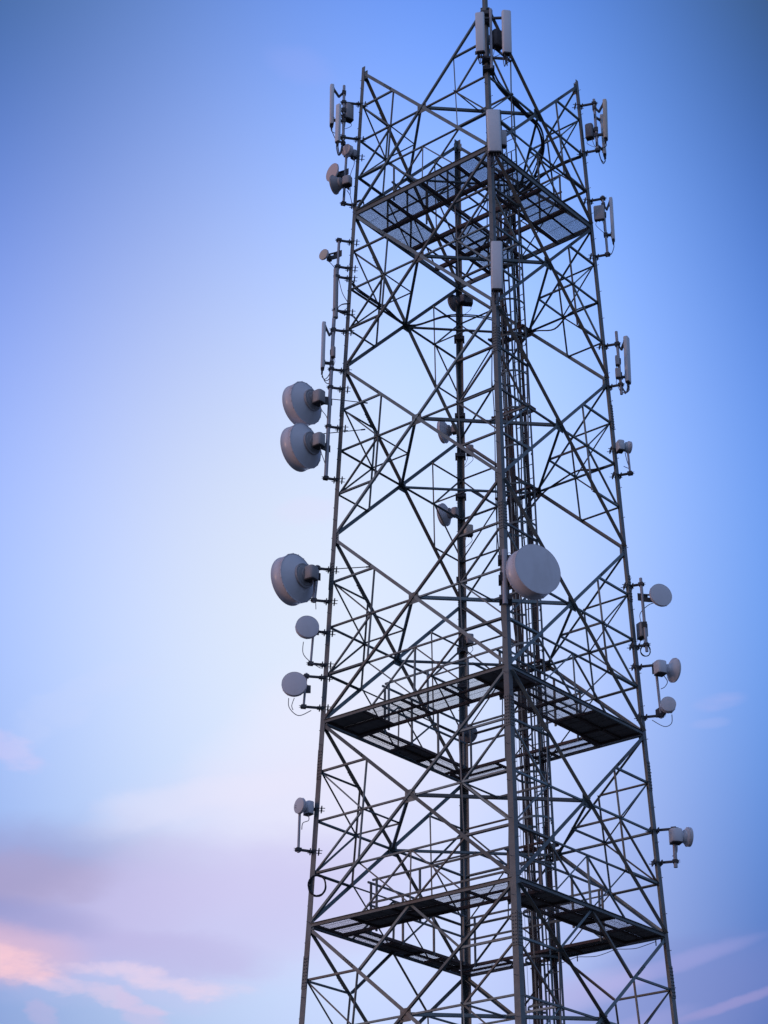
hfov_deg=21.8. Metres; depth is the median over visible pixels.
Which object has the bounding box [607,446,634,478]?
pipe mount
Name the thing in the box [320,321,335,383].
panel antenna
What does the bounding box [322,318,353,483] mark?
pipe mount
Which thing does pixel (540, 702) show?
feeder cable
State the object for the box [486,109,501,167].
panel antenna
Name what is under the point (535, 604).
feeder cable
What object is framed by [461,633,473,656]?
radio unit
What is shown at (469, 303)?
radio unit
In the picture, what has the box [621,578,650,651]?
pipe mount
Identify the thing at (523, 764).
feeder cable
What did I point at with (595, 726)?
lattice tower
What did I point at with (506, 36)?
panel antenna
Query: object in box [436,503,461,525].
microwave dish
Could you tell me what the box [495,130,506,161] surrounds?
radio unit
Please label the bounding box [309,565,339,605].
pipe mount
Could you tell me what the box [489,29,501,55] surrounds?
radio unit
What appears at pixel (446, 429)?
microwave dish
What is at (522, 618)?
feeder cable
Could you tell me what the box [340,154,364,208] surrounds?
pipe mount
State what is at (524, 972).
feeder cable
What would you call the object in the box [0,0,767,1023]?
sky
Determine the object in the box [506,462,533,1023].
feeder cable
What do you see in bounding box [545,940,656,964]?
cable run
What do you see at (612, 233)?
panel antenna
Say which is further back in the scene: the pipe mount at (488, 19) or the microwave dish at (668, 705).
the pipe mount at (488, 19)
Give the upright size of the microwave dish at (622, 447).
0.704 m
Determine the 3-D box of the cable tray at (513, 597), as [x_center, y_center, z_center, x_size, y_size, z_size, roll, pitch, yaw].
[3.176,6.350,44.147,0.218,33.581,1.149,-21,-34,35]
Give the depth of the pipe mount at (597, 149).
50.05 m
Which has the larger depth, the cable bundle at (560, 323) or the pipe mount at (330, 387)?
the cable bundle at (560, 323)
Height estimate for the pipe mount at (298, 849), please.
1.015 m
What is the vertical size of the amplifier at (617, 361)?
0.571 m
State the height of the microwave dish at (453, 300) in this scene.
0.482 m
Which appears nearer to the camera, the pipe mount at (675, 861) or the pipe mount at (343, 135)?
the pipe mount at (675, 861)
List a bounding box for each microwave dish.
[271,553,369,606]
[280,423,364,471]
[281,672,310,715]
[282,381,367,425]
[294,798,313,829]
[295,616,320,668]
[319,249,348,303]
[326,163,348,181]
[329,175,353,212]
[342,144,357,194]
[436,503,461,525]
[437,421,460,443]
[447,294,466,311]
[458,724,477,743]
[500,544,560,600]
[616,439,632,468]
[637,584,671,623]
[652,658,680,688]
[652,697,675,726]
[668,827,693,851]
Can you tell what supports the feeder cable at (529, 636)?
hanging from the lattice tower
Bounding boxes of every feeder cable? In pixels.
[491,379,501,624]
[496,193,538,1023]
[496,202,536,1023]
[496,228,535,1023]
[497,183,539,1023]
[498,193,540,1023]
[500,186,543,1023]
[501,216,541,1023]
[504,314,542,1023]
[506,190,550,1023]
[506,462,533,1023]
[511,210,555,1023]
[513,206,556,1023]
[514,242,558,1023]
[515,214,558,1021]
[517,801,526,1023]
[524,384,557,1023]
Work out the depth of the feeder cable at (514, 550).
47.24 m
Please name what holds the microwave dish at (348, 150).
attached to the pipe mount at (343, 203)
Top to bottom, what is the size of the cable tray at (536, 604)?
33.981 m
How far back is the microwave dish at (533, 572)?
39.84 m
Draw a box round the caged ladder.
[486,105,564,1023]
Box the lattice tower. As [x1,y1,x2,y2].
[299,0,677,1023]
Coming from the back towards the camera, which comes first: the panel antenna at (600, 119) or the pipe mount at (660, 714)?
the panel antenna at (600, 119)
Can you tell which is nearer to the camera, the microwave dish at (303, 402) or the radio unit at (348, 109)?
the microwave dish at (303, 402)
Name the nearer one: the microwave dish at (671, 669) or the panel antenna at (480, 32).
the microwave dish at (671, 669)
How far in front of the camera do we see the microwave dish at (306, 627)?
42.86 m
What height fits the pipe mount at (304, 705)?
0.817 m
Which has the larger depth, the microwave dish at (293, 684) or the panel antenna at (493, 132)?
the panel antenna at (493, 132)
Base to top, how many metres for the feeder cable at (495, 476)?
27.301 m
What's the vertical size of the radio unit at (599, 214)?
0.784 m
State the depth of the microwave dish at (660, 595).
43.95 m
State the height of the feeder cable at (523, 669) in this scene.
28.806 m
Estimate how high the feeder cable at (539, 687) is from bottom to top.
32.452 m
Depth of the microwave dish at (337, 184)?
48.15 m
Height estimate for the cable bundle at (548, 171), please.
1.816 m
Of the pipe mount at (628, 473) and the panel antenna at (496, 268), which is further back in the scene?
the pipe mount at (628, 473)
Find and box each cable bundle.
[352,281,507,341]
[492,74,544,241]
[507,156,581,243]
[514,303,593,352]
[522,464,610,517]
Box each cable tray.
[498,171,540,1023]
[507,152,559,1023]
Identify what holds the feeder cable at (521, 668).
hanging from the cable tray at (513, 597)
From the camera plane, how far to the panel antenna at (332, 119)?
49.57 m
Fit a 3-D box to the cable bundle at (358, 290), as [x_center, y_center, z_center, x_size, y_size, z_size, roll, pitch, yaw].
[1.100,-4.780,48.347,4.293,0.412,1.033,9,-29,-17]
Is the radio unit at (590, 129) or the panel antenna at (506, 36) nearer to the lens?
the panel antenna at (506, 36)
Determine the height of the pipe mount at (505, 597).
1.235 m
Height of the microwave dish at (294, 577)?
1.354 m
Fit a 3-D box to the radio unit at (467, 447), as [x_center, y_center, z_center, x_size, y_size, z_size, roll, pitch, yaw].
[2.014,-1.334,48.959,0.384,0.596,0.281,-1,-27,3]
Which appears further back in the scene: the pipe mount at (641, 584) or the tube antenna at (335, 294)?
the tube antenna at (335, 294)
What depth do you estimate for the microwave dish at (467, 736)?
45.74 m
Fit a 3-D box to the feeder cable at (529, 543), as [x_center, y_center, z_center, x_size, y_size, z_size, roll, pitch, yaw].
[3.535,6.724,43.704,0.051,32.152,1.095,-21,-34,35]
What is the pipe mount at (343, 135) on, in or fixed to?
attached to the lattice tower
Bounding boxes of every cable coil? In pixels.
[307,874,326,896]
[640,646,650,656]
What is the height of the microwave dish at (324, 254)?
1.548 m
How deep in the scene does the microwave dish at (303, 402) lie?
45.48 m
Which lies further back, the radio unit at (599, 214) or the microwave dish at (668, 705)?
the radio unit at (599, 214)
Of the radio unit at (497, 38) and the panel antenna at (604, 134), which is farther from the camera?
the panel antenna at (604, 134)
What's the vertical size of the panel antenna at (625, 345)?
1.577 m
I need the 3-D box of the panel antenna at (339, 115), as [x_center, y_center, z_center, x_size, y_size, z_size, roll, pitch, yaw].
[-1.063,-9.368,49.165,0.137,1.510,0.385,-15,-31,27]
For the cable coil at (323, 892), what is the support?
hanging from the lattice tower
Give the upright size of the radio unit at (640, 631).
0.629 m
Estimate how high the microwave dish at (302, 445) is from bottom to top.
1.658 m
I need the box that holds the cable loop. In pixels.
[338,303,358,322]
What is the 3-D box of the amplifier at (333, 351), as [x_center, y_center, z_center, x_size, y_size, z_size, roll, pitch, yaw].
[-1.189,-3.554,46.238,0.133,0.607,0.155,-1,-27,3]
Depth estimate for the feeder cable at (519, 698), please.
44.72 m
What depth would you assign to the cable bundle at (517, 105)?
48.63 m
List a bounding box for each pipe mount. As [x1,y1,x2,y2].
[295,806,324,855]
[299,673,332,711]
[306,629,335,668]
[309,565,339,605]
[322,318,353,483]
[331,237,359,315]
[340,85,367,142]
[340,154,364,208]
[478,8,504,75]
[498,549,511,605]
[572,99,600,156]
[583,195,611,260]
[596,331,624,394]
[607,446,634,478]
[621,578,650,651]
[629,663,664,720]
[645,826,678,867]
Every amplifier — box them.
[330,346,335,366]
[615,355,620,367]
[615,368,621,390]
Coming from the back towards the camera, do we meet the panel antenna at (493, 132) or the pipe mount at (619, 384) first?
the pipe mount at (619, 384)
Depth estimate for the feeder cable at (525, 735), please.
44.26 m
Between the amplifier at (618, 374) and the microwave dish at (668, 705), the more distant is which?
the amplifier at (618, 374)
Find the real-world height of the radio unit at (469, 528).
0.616 m
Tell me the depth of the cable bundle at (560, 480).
46.48 m
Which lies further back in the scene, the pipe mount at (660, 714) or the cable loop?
the cable loop
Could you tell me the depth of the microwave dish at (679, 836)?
41.43 m
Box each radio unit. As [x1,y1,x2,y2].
[342,103,353,128]
[459,444,473,466]
[460,296,472,315]
[461,524,472,549]
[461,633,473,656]
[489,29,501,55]
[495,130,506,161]
[585,123,597,146]
[593,205,605,231]
[636,621,647,642]
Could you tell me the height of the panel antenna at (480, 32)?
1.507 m
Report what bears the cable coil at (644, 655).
hanging from the pipe mount at (641, 584)
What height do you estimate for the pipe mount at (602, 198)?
1.781 m
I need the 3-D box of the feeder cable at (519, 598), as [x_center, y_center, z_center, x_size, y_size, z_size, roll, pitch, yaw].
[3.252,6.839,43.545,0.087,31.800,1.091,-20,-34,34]
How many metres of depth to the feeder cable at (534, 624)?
45.64 m
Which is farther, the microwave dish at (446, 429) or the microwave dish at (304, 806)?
the microwave dish at (446, 429)
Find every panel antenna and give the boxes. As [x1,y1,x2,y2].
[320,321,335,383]
[329,84,345,137]
[335,103,345,155]
[475,12,484,63]
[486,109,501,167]
[491,241,502,304]
[501,10,511,66]
[592,99,607,148]
[594,114,606,163]
[601,197,614,253]
[614,336,630,393]
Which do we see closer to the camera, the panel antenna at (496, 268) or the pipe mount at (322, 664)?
the pipe mount at (322, 664)
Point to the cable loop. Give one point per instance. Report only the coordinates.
(354, 317)
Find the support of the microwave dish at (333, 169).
attached to the pipe mount at (343, 203)
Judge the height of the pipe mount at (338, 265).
2.206 m
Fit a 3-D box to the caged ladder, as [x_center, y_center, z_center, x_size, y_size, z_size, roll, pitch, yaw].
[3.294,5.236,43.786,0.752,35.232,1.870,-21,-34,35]
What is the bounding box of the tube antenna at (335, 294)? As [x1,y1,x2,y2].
[332,268,338,318]

